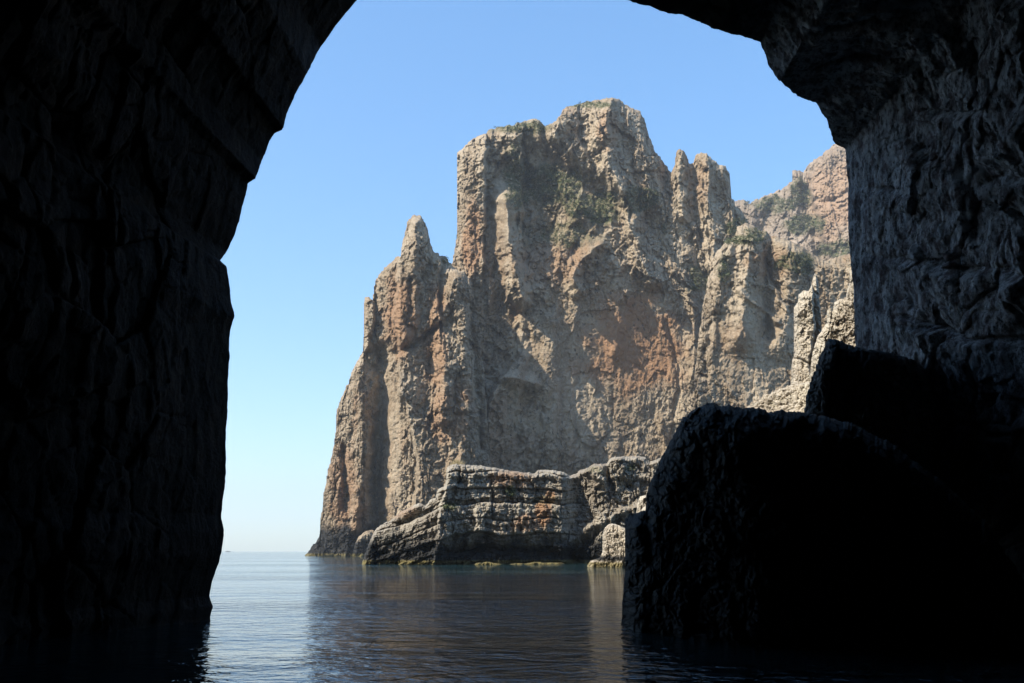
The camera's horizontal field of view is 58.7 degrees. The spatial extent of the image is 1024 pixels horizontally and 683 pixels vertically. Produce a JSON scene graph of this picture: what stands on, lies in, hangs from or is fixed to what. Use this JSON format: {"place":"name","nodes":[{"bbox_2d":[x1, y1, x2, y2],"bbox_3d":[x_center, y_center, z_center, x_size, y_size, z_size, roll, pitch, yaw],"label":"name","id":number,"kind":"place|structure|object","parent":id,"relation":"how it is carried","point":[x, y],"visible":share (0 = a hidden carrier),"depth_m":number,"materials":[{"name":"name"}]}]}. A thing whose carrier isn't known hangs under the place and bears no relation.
{"place":"outdoors","nodes":[
{"label":"outdoors","id":0,"kind":"place"},
{"bbox_2d":[0,0,1023,644],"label":"cave wall","id":1,"kind":"structure","parent":0,"point":[136,136],"depth_m":27.08,"materials":[{"name":"grey stone"}]},
{"bbox_2d":[0,551,1023,682],"bbox_3d":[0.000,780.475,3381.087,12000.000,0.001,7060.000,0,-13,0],"label":"sea water","id":2,"kind":"structure","parent":0,"point":[288,617],"depth_m":20.00,"materials":[{"name":"blue liquid"}]},
{"bbox_2d":[352,530,373,555],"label":"shore ledge","id":3,"kind":"object","parent":2,"relation":"in","point":[361,544],"visible":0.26,"depth_m":351.97,"materials":[{"name":"stone"}]},
{"bbox_2d":[305,215,490,555],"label":"spired buttress","id":4,"kind":"structure","parent":2,"relation":"in","point":[411,419],"depth_m":387.95,"materials":[{"name":"stone"}]},
{"bbox_2d":[362,456,660,564],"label":"rocky headland","id":5,"kind":"structure","parent":2,"relation":"in","point":[549,517],"depth_m":144.54,"materials":[{"name":"stone"}]},
{"bbox_2d":[448,459,466,464],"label":"grass tuft","id":6,"kind":"object","parent":5,"relation":"on","point":[458,462],"visible":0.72,"depth_m":148.74,"materials":[{"name":"beige plant"}]},
{"bbox_2d":[636,495,645,512],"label":"pale rock","id":7,"kind":"object","parent":5,"relation":"on","point":[641,503],"visible":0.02,"depth_m":115.51,"materials":[{"name":"stone"}]},
{"bbox_2d":[452,97,705,475],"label":"sea cliff","id":8,"kind":"structure","parent":2,"relation":"in","point":[589,338],"depth_m":454.14,"materials":[{"name":"stone"}]},
{"bbox_2d":[587,524,624,567],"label":"shore rock","id":9,"kind":"object","parent":2,"relation":"in","point":[613,554],"visible":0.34,"depth_m":115.78,"materials":[{"name":"stone"}]},
{"bbox_2d":[694,223,850,408],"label":"cliff shoulder","id":10,"kind":"object","parent":2,"relation":"in","point":[745,352],"visible":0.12,"depth_m":370.82},
{"bbox_2d":[621,403,1023,651],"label":"cave boulder","id":11,"kind":"object","parent":2,"relation":"in","point":[757,527],"visible":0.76,"depth_m":20.54,"materials":[{"name":"grey stone"}]},
{"bbox_2d":[804,338,945,484],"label":"leaning slab","id":12,"kind":"structure","parent":2,"relation":"in","point":[892,398],"depth_m":33.33,"materials":[{"name":"grey stone"}]},
{"bbox_2d":[220,0,834,550],"label":"sky","id":13,"kind":"structure","parent":0,"point":[370,139],"materials":[{"name":"blue"}]},
{"bbox_2d":[442,100,849,510],"bbox_3d":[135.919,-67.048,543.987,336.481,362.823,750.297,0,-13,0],"label":"scrub","id":14,"kind":"object","parent":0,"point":[446,506],"visible":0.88,"depth_m":487.27,"materials":[{"name":"green plant"}]},
{"bbox_2d":[653,149,748,358],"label":"rock towers","id":15,"kind":"structure","parent":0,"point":[698,191],"depth_m":496.45,"materials":[{"name":"stone"}]},
{"bbox_2d":[641,382,808,510],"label":"scree slope","id":16,"kind":"structure","parent":0,"point":[773,406],"depth_m":100.75,"materials":[{"name":"stone"}]},
{"bbox_2d":[747,381,808,411],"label":"scree stones","id":17,"kind":"object","parent":16,"relation":"on","point":[789,393],"visible":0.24,"depth_m":100.66,"materials":[{"name":"stone"}]},
{"bbox_2d":[791,274,821,383],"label":"white pinnacle","id":18,"kind":"object","parent":16,"relation":"on","point":[807,322],"visible":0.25,"depth_m":110.13,"materials":[{"name":"stone"}]},
{"bbox_2d":[809,270,855,388],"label":"white crag","id":19,"kind":"structure","parent":16,"relation":"on","point":[840,325],"depth_m":93.22,"materials":[{"name":"stone"}]},
{"bbox_2d":[735,144,849,260],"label":"mountain","id":20,"kind":"structure","parent":0,"point":[824,178],"depth_m":881.49,"materials":[{"name":"stone"}]}
]}

